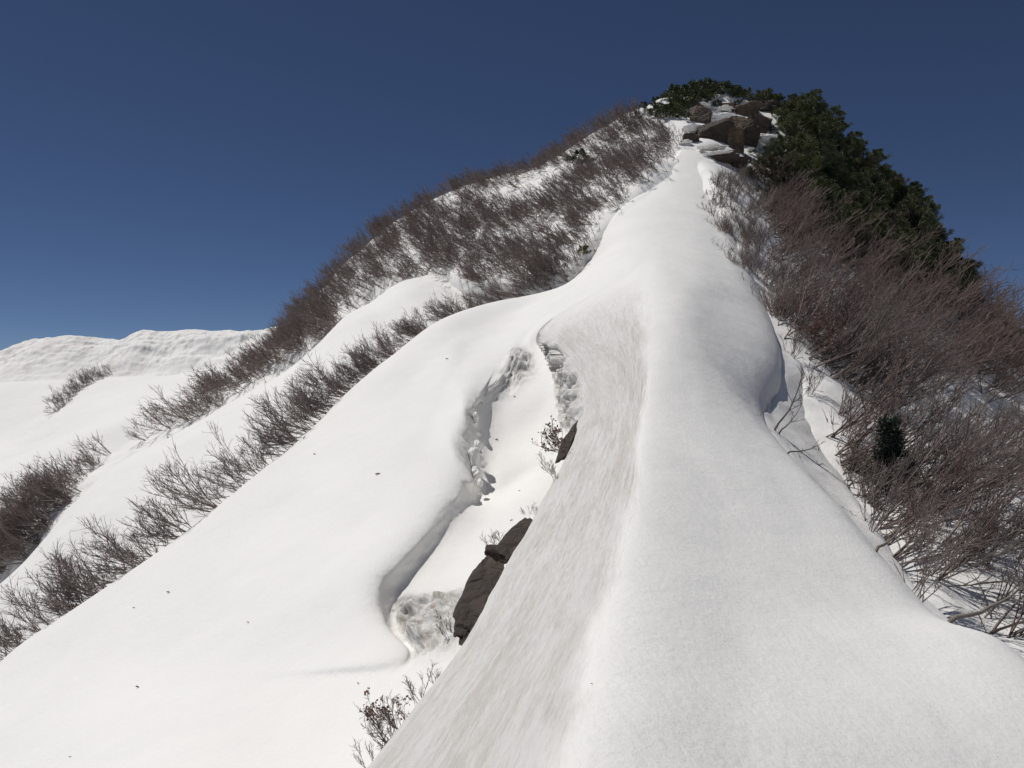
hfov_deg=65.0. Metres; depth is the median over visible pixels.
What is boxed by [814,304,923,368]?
bare shrub
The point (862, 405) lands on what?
bare shrub
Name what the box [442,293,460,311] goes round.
bare shrub
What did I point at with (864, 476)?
bare shrub
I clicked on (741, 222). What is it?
bare shrub
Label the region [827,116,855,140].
evergreen tree
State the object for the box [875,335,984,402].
bare shrub
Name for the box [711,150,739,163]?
boulder
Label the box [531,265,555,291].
bare shrub
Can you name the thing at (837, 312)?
bare shrub
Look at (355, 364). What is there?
bare shrub
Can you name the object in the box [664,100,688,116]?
evergreen bush
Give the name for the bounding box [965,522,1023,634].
bare shrub
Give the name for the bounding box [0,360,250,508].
snow slope
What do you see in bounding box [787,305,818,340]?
bare shrub
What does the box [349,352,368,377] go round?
bare shrub
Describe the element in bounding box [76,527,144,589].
bare shrub
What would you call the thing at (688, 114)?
evergreen bush
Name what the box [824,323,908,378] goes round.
bare shrub
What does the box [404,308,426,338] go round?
bare shrub
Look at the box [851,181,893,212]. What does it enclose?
evergreen tree
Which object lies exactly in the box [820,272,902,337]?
bare shrub
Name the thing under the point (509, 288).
bare shrub
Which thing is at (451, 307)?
bare shrub
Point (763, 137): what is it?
snow patch
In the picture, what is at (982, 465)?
bare shrub
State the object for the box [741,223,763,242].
bare shrub
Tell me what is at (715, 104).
evergreen bush
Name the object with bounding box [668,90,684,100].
evergreen bush
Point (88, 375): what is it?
bare shrub
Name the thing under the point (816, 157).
evergreen tree
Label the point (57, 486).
bare shrub
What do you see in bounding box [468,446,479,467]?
snow block
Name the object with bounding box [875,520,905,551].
sapling
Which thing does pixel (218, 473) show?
bare shrub
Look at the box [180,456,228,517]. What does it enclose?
bare shrub
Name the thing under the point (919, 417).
bare shrub
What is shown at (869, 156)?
evergreen tree
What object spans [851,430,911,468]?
bare shrub
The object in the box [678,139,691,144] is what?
snow patch
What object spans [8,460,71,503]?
bare shrub
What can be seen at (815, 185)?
evergreen tree
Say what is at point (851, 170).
evergreen tree
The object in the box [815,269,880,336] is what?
bare shrub
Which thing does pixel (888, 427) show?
conifer tree
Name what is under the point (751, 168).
evergreen bush
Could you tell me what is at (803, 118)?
evergreen tree
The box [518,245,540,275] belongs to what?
bare shrub
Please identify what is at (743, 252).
bare shrub
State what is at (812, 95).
evergreen tree
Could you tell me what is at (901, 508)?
bare shrub
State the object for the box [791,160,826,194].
evergreen tree
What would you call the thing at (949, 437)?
bare shrub
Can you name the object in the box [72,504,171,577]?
bare shrub
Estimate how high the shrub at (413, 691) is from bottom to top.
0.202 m
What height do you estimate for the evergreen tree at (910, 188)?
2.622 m
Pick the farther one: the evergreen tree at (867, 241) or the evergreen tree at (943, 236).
the evergreen tree at (943, 236)
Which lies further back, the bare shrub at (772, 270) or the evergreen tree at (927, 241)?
the evergreen tree at (927, 241)
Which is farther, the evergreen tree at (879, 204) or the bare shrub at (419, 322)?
the evergreen tree at (879, 204)
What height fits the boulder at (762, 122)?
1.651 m
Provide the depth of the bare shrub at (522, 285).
37.22 m
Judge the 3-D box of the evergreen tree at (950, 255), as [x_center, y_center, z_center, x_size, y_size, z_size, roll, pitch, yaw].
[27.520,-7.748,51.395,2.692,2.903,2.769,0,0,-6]
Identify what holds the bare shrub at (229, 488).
on the snow ridge
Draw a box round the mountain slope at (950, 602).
[0,94,1023,657]
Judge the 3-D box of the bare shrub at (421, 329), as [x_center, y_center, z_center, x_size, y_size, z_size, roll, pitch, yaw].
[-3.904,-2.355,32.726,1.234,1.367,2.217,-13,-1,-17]
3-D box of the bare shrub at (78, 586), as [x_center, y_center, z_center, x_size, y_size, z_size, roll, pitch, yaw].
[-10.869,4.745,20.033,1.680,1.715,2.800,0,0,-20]
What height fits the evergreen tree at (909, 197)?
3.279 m
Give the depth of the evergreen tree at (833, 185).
51.82 m
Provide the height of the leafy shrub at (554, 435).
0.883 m
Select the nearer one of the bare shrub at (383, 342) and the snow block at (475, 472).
the snow block at (475, 472)
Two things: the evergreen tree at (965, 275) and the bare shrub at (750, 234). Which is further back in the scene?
the evergreen tree at (965, 275)
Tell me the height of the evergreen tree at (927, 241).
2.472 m
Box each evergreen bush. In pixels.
[564,147,597,165]
[575,245,591,254]
[638,101,649,108]
[648,105,661,116]
[650,96,661,104]
[655,101,682,118]
[659,83,683,98]
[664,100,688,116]
[666,84,681,92]
[667,94,680,101]
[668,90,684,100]
[675,98,691,109]
[680,80,699,92]
[681,93,700,106]
[682,111,690,119]
[684,82,716,101]
[700,78,723,94]
[711,80,733,94]
[712,99,722,106]
[724,83,745,97]
[733,99,742,105]
[738,86,758,100]
[743,165,758,179]
[748,87,775,100]
[760,93,785,101]
[988,317,1023,364]
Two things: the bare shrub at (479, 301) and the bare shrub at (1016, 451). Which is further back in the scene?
the bare shrub at (479, 301)
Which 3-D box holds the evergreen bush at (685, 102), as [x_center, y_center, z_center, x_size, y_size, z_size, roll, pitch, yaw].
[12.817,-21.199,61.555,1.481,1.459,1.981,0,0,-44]
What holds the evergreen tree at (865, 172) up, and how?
on the mountain slope at (950, 602)
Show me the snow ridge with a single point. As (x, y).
(698, 571)
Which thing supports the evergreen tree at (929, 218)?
on the mountain slope at (950, 602)
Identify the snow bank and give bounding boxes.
[764,345,948,622]
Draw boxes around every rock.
[452,555,503,645]
[484,544,509,563]
[495,518,532,559]
[555,420,577,463]
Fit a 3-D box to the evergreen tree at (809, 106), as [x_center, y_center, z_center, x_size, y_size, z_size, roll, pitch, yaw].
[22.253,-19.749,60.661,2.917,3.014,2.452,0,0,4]
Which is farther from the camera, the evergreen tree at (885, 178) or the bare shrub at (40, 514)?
the evergreen tree at (885, 178)
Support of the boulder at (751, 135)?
on the mountain slope at (950, 602)
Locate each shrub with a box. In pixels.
[0,461,62,523]
[0,480,52,546]
[0,486,48,533]
[0,496,47,530]
[0,506,19,559]
[0,511,38,559]
[0,515,25,565]
[0,516,27,559]
[0,539,85,631]
[0,566,48,656]
[0,588,51,648]
[0,612,25,652]
[1,467,58,514]
[1,490,47,526]
[1,495,40,545]
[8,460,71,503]
[16,465,67,509]
[19,470,76,516]
[24,560,77,626]
[27,547,95,613]
[28,573,96,615]
[38,472,78,508]
[39,531,105,596]
[42,389,64,407]
[43,396,63,412]
[46,385,69,404]
[57,385,74,400]
[58,383,77,396]
[65,371,80,391]
[65,513,142,580]
[67,375,87,391]
[68,374,90,386]
[72,369,93,384]
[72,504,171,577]
[75,532,139,588]
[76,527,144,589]
[82,368,94,382]
[86,370,99,380]
[89,364,103,378]
[117,493,190,542]
[117,501,190,549]
[142,438,216,515]
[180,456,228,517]
[190,442,246,494]
[193,456,259,501]
[202,421,267,483]
[228,433,280,472]
[242,383,297,446]
[247,385,310,445]
[248,426,286,458]
[259,396,296,449]
[262,394,307,438]
[272,387,316,432]
[282,375,320,431]
[283,349,347,399]
[284,377,331,415]
[287,372,325,415]
[298,366,343,410]
[303,367,335,409]
[315,362,350,397]
[323,370,345,404]
[328,341,369,380]
[329,357,354,391]
[329,364,361,384]
[331,352,360,384]
[343,330,376,367]
[344,336,379,369]
[348,335,392,370]
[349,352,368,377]
[350,349,375,375]
[353,687,411,739]
[353,737,389,767]
[354,345,381,368]
[356,324,394,361]
[358,690,400,749]
[361,711,398,745]
[369,329,399,360]
[370,321,394,357]
[380,320,407,350]
[387,316,419,336]
[391,318,411,347]
[392,312,415,339]
[400,308,421,334]
[402,662,441,701]
[403,307,422,335]
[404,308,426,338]
[407,309,427,331]
[408,684,423,703]
[418,303,447,322]
[423,290,449,317]
[428,290,463,314]
[433,289,462,317]
[433,610,452,639]
[434,298,454,318]
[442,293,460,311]
[459,294,470,309]
[461,285,483,306]
[464,292,482,307]
[478,290,490,302]
[480,530,502,544]
[487,253,539,293]
[492,239,541,283]
[503,288,521,297]
[504,283,528,298]
[510,266,533,294]
[516,269,539,292]
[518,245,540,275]
[518,260,544,285]
[519,501,537,514]
[520,240,558,274]
[525,243,546,276]
[525,255,564,285]
[527,243,543,267]
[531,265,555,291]
[531,415,568,453]
[534,448,557,479]
[536,249,556,274]
[540,249,552,273]
[543,259,568,281]
[546,246,566,275]
[552,250,573,273]
[553,261,569,281]
[714,212,737,235]
[714,220,732,234]
[715,217,739,235]
[716,209,737,220]
[717,199,742,217]
[724,243,759,273]
[725,209,744,225]
[727,251,746,268]
[728,247,746,266]
[729,221,753,249]
[729,232,758,256]
[735,224,762,245]
[737,213,749,232]
[739,243,749,260]
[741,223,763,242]
[741,227,756,241]
[741,239,771,264]
[741,253,803,313]
[743,245,753,268]
[746,246,769,275]
[747,211,765,227]
[748,216,759,231]
[748,256,771,278]
[749,230,774,254]
[751,229,770,247]
[751,275,803,320]
[754,253,850,311]
[756,254,816,289]
[757,220,775,243]
[759,259,784,279]
[761,245,821,288]
[762,244,851,325]
[764,287,794,319]
[765,247,862,339]
[766,287,800,314]
[767,279,817,311]
[771,246,798,267]
[778,325,812,358]
[780,270,824,298]
[781,245,827,320]
[783,273,816,325]
[783,279,829,310]
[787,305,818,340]
[791,271,845,310]
[792,250,884,326]
[794,303,835,340]
[797,357,828,395]
[798,294,838,336]
[805,314,886,361]
[806,301,835,334]
[807,294,879,352]
[809,319,854,355]
[812,262,893,335]
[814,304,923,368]
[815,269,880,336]
[818,241,892,344]
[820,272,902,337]
[821,293,880,359]
[822,346,916,455]
[824,276,930,357]
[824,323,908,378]
[826,323,945,437]
[829,256,951,368]
[831,311,905,356]
[834,277,882,327]
[834,380,907,425]
[835,278,928,380]
[835,360,892,419]
[835,441,872,474]
[836,389,1007,506]
[836,431,942,487]
[838,281,936,361]
[838,385,985,465]
[840,429,879,456]
[842,458,884,501]
[847,324,971,384]
[849,307,970,363]
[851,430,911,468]
[852,427,923,471]
[853,280,893,345]
[853,302,958,392]
[856,369,979,473]
[856,461,917,531]
[858,301,939,394]
[859,402,1023,529]
[864,346,984,399]
[864,438,973,506]
[865,393,1023,492]
[866,428,956,500]
[870,341,970,413]
[875,308,975,373]
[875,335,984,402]
[876,469,967,545]
[883,396,1023,526]
[883,451,957,541]
[884,311,967,366]
[884,468,967,524]
[887,424,986,497]
[887,518,976,601]
[889,331,951,408]
[890,349,971,391]
[892,483,1010,564]
[893,502,992,562]
[899,506,978,560]
[906,363,1018,450]
[912,381,1022,469]
[915,393,1023,508]
[916,403,1022,497]
[918,346,982,428]
[919,496,1023,573]
[930,475,1023,586]
[934,375,1017,449]
[939,455,1023,579]
[941,431,1023,507]
[943,428,1023,546]
[949,409,1023,492]
[953,396,1023,456]
[963,378,1023,462]
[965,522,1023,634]
[967,480,1023,561]
[969,398,1023,482]
[980,444,1022,493]
[987,400,1023,433]
[995,411,1023,471]
[1001,479,1023,559]
[1002,542,1023,638]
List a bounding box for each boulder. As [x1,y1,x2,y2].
[682,133,699,141]
[688,105,711,123]
[689,100,703,107]
[696,118,734,143]
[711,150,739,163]
[719,102,734,111]
[726,126,743,153]
[729,116,749,127]
[731,156,749,167]
[735,101,761,116]
[744,124,760,146]
[747,115,772,133]
[760,99,777,111]
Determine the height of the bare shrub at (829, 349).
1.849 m
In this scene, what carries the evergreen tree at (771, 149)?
on the mountain slope at (950, 602)
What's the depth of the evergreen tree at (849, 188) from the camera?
53.09 m
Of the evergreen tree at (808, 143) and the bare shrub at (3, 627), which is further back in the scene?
the evergreen tree at (808, 143)
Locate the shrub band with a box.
[0,278,339,534]
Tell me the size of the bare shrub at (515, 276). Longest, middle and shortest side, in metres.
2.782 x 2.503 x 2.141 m
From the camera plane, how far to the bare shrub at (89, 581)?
20.65 m
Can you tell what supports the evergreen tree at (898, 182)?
on the mountain slope at (950, 602)
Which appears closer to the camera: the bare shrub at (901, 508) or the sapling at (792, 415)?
the bare shrub at (901, 508)
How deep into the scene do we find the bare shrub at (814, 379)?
25.91 m
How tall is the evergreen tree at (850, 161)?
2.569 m
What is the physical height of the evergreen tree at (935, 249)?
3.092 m
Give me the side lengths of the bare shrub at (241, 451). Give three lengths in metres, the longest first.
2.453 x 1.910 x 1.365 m
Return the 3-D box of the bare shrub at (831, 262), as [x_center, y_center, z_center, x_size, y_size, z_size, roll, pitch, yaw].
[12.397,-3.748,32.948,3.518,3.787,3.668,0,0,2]
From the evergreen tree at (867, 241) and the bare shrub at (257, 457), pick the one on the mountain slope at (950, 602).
the evergreen tree at (867, 241)
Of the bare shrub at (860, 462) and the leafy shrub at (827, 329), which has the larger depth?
the leafy shrub at (827, 329)
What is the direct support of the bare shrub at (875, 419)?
on the mountain slope at (950, 602)
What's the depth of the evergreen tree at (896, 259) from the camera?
47.90 m
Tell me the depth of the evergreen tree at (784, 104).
61.52 m
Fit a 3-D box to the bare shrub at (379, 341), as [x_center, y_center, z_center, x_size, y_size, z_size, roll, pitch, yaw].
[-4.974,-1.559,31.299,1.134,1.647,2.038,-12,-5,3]
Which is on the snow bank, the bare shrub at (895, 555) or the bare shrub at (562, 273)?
the bare shrub at (895, 555)
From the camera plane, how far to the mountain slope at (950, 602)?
39.71 m
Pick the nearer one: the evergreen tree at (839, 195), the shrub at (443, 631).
the shrub at (443, 631)
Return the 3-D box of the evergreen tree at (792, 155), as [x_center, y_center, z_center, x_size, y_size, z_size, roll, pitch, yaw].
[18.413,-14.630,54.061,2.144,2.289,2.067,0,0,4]
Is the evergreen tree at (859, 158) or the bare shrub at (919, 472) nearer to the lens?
the bare shrub at (919, 472)
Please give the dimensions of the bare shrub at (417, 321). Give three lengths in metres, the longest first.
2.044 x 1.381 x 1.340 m
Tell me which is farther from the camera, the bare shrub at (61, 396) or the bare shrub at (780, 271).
the bare shrub at (61, 396)
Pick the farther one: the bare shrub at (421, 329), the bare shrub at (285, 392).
the bare shrub at (421, 329)
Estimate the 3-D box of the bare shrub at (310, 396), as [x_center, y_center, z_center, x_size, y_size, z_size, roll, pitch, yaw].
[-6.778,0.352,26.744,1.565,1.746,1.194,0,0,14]
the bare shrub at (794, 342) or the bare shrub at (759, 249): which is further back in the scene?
the bare shrub at (759, 249)
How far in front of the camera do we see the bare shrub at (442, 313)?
33.37 m
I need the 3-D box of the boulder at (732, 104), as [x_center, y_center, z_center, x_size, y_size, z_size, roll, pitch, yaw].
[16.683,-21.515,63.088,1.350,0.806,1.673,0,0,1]
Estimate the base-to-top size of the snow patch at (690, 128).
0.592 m
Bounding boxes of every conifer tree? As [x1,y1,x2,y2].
[860,414,922,488]
[958,279,991,318]
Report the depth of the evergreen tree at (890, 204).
54.75 m
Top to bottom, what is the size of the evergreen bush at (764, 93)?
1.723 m
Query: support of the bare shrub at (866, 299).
on the mountain slope at (950, 602)
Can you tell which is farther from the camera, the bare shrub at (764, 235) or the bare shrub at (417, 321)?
the bare shrub at (764, 235)
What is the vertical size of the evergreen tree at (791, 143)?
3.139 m
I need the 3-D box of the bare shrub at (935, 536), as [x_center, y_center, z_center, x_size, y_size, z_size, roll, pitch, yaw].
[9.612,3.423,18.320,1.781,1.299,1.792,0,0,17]
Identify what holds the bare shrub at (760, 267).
on the mountain slope at (950, 602)
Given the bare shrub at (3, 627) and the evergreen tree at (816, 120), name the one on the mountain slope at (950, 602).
the evergreen tree at (816, 120)
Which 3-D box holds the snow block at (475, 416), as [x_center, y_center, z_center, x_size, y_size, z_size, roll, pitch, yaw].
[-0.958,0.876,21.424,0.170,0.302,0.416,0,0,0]
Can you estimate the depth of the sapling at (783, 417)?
21.20 m
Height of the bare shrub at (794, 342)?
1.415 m
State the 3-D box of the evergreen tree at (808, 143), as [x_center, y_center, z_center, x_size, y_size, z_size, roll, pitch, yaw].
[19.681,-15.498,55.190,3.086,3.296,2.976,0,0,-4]
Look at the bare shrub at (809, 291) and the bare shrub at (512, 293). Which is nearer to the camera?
the bare shrub at (809, 291)
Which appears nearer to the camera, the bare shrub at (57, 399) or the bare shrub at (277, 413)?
the bare shrub at (277, 413)
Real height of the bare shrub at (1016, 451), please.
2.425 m
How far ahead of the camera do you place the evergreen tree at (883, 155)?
60.76 m
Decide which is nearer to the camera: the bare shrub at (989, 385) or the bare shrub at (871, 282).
the bare shrub at (989, 385)
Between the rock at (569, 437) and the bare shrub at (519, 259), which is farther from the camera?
the bare shrub at (519, 259)
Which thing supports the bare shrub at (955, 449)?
on the mountain slope at (950, 602)
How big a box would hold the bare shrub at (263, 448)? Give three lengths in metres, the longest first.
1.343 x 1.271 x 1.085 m
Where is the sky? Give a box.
[0,0,1023,350]
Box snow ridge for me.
[0,147,1023,767]
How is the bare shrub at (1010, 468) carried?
on the mountain slope at (950, 602)
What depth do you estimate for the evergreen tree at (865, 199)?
50.68 m
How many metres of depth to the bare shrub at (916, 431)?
21.93 m
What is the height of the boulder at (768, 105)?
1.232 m
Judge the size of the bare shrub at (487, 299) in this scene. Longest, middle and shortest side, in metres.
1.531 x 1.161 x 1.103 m
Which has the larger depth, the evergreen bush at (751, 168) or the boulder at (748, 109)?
the boulder at (748, 109)
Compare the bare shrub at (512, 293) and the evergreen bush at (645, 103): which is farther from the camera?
the evergreen bush at (645, 103)
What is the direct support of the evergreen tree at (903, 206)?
on the mountain slope at (950, 602)
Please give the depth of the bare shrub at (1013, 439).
28.25 m
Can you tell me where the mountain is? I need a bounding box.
[0,327,276,381]
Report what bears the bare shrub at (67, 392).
on the snow slope at (106, 407)
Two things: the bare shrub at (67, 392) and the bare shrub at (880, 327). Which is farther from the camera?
the bare shrub at (67, 392)
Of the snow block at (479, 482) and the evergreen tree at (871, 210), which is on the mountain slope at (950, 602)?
the evergreen tree at (871, 210)
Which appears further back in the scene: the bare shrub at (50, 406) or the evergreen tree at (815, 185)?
the bare shrub at (50, 406)
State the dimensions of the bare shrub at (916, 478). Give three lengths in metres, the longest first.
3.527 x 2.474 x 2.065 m
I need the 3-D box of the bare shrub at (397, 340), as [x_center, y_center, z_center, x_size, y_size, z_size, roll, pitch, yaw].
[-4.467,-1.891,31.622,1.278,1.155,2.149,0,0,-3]
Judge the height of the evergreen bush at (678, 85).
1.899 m
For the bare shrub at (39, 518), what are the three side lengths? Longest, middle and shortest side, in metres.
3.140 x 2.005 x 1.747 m
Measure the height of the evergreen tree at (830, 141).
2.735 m
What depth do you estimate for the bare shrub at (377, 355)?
31.15 m
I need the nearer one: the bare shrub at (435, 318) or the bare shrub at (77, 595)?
the bare shrub at (77, 595)
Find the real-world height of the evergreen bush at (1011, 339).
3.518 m
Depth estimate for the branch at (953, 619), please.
13.58 m
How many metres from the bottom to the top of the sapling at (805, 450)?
0.486 m
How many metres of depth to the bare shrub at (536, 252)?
37.44 m
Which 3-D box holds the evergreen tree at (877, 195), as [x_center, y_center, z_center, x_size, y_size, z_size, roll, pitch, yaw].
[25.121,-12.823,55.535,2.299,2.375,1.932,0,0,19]
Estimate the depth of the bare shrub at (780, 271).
36.31 m
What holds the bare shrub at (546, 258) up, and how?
on the mountain slope at (950, 602)
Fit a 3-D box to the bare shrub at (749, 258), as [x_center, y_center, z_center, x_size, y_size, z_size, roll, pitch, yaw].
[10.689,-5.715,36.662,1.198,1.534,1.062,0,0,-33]
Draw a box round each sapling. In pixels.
[774,367,805,430]
[778,389,802,433]
[787,440,825,461]
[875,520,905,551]
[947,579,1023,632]
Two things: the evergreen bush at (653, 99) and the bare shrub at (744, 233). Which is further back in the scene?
the evergreen bush at (653, 99)
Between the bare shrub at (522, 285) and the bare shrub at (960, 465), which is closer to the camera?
the bare shrub at (960, 465)
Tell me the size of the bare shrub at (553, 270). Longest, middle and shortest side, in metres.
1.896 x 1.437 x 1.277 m
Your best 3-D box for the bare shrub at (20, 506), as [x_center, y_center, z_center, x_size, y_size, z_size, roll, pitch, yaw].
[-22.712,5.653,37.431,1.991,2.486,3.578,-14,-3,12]
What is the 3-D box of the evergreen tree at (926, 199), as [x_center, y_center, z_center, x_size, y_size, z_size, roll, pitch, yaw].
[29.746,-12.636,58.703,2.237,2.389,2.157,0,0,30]
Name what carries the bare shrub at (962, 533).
on the mountain slope at (950, 602)
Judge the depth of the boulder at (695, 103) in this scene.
62.06 m
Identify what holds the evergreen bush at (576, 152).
on the mountain slope at (950, 602)
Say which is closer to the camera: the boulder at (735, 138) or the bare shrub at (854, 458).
the bare shrub at (854, 458)
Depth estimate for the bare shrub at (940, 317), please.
33.77 m
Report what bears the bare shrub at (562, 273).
on the mountain slope at (950, 602)
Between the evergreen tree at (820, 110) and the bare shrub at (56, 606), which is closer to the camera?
the bare shrub at (56, 606)
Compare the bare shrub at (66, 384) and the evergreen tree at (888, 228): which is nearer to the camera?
the evergreen tree at (888, 228)
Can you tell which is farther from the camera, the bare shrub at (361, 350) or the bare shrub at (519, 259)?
the bare shrub at (519, 259)
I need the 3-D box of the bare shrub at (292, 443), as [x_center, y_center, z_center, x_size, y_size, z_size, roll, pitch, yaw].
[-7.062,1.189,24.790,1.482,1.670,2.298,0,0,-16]
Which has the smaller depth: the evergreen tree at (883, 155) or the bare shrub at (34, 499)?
the bare shrub at (34, 499)
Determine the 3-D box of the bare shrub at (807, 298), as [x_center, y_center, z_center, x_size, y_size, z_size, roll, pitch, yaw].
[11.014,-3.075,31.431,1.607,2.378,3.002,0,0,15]
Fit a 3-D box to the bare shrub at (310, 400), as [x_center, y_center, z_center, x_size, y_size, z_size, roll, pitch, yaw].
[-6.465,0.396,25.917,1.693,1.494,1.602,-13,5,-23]
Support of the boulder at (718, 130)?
on the mountain slope at (950, 602)
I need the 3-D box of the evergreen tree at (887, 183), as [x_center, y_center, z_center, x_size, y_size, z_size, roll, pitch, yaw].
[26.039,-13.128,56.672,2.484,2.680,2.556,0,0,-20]
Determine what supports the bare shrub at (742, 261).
on the snow ridge
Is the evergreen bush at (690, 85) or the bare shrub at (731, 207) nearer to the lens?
the bare shrub at (731, 207)
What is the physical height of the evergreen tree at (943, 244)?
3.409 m
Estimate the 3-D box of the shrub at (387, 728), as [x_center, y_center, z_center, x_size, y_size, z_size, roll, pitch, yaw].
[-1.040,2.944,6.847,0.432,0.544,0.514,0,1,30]
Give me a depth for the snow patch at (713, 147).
52.46 m
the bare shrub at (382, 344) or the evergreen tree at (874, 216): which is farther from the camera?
the evergreen tree at (874, 216)
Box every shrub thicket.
[260,93,682,352]
[696,155,769,228]
[762,148,1023,420]
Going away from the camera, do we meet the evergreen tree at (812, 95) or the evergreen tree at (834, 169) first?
the evergreen tree at (834, 169)
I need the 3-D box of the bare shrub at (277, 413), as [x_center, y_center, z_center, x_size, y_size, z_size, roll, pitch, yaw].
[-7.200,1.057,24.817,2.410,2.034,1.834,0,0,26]
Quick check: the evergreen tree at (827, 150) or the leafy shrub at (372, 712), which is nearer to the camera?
the leafy shrub at (372, 712)
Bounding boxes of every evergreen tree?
[751,145,778,169]
[751,152,782,182]
[756,134,787,157]
[761,172,789,195]
[766,160,794,182]
[769,171,807,204]
[770,112,802,136]
[771,110,814,142]
[772,96,815,132]
[775,148,783,163]
[775,151,802,171]
[777,97,795,119]
[777,131,810,157]
[778,93,797,108]
[781,137,818,164]
[785,129,816,155]
[786,150,830,183]
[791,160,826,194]
[793,102,824,131]
[793,178,824,213]
[794,116,845,144]
[794,188,841,232]
[799,88,826,116]
[802,142,835,179]
[804,114,827,137]
[808,178,845,210]
[810,202,867,251]
[813,103,830,120]
[814,105,846,132]
[814,207,843,238]
[815,123,842,148]
[816,162,849,182]
[816,171,829,190]
[817,138,837,161]
[818,190,847,218]
[820,146,846,177]
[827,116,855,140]
[827,163,856,189]
[833,187,872,218]
[836,133,864,159]
[836,146,861,168]
[836,164,856,188]
[837,131,863,159]
[837,212,871,240]
[838,167,874,189]
[842,222,888,264]
[845,185,858,204]
[847,233,888,268]
[848,155,864,169]
[850,159,876,184]
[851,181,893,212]
[854,138,869,158]
[855,212,884,256]
[855,227,917,283]
[856,149,881,167]
[862,207,882,233]
[863,148,893,165]
[863,162,896,191]
[867,183,893,208]
[868,201,897,214]
[871,164,894,185]
[871,179,894,201]
[876,194,894,209]
[879,210,903,234]
[881,223,895,238]
[885,237,918,280]
[888,210,911,231]
[889,178,907,202]
[891,173,909,195]
[891,181,929,207]
[891,193,931,223]
[891,250,939,290]
[893,193,921,220]
[893,198,923,235]
[895,218,909,235]
[908,201,943,227]
[910,213,943,241]
[911,239,947,278]
[917,223,953,242]
[917,269,969,310]
[919,195,934,208]
[919,236,939,265]
[929,239,956,275]
[935,240,960,268]
[942,270,969,308]
[947,237,964,260]
[950,259,983,307]
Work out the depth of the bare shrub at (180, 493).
21.22 m
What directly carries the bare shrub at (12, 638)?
on the snow ridge
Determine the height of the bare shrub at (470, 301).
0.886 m
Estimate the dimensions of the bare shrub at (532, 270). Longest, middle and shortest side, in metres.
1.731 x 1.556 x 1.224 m
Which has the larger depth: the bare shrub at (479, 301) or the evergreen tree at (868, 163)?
the evergreen tree at (868, 163)
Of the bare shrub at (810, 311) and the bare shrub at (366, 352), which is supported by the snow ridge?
the bare shrub at (366, 352)
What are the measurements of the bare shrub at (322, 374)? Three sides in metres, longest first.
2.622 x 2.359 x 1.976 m
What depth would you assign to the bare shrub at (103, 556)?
20.95 m
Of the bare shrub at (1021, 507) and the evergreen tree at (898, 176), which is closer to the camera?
the bare shrub at (1021, 507)
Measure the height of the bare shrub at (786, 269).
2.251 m
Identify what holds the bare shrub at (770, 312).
on the mountain slope at (950, 602)
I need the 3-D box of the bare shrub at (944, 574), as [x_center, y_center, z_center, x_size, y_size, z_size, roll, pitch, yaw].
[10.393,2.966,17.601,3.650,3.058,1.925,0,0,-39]
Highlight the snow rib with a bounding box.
[0,274,476,661]
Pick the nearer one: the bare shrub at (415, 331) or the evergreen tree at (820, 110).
the bare shrub at (415, 331)
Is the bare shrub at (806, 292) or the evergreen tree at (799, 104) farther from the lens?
the evergreen tree at (799, 104)
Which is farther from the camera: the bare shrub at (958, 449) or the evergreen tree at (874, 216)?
the evergreen tree at (874, 216)
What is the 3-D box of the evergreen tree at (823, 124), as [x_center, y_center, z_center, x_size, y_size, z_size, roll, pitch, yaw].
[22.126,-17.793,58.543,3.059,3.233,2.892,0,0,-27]
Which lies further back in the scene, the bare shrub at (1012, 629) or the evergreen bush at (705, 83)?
the evergreen bush at (705, 83)
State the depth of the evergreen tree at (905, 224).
51.66 m
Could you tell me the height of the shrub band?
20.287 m
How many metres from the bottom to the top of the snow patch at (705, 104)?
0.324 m
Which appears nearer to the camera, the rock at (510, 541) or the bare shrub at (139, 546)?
the rock at (510, 541)
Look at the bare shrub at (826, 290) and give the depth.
35.65 m
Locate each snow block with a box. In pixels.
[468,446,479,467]
[471,465,480,481]
[473,411,478,421]
[474,440,481,450]
[477,478,482,486]
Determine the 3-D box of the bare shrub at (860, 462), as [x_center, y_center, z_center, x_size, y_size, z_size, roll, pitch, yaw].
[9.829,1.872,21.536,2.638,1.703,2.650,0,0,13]
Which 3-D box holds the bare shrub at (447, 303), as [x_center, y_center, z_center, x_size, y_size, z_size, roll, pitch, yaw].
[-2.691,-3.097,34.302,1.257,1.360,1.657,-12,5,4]
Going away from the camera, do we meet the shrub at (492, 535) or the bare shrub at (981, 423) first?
the shrub at (492, 535)
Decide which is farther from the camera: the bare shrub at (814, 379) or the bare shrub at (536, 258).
the bare shrub at (536, 258)
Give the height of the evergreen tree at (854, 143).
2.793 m
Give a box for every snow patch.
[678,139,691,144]
[681,124,700,132]
[696,143,728,150]
[699,101,710,106]
[701,150,737,155]
[711,112,736,120]
[714,105,734,111]
[758,133,777,142]
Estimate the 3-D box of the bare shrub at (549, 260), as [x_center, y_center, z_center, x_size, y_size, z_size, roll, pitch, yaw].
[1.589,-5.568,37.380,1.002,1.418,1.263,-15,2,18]
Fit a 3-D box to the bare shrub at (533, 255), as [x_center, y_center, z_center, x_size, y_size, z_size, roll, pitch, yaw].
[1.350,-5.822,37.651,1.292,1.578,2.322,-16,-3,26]
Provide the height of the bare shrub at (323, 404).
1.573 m
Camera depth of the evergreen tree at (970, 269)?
49.02 m
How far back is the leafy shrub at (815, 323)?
29.43 m
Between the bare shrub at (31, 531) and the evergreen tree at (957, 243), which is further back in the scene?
the evergreen tree at (957, 243)
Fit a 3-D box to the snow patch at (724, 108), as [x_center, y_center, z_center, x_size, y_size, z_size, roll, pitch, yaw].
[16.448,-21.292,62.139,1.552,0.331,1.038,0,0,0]

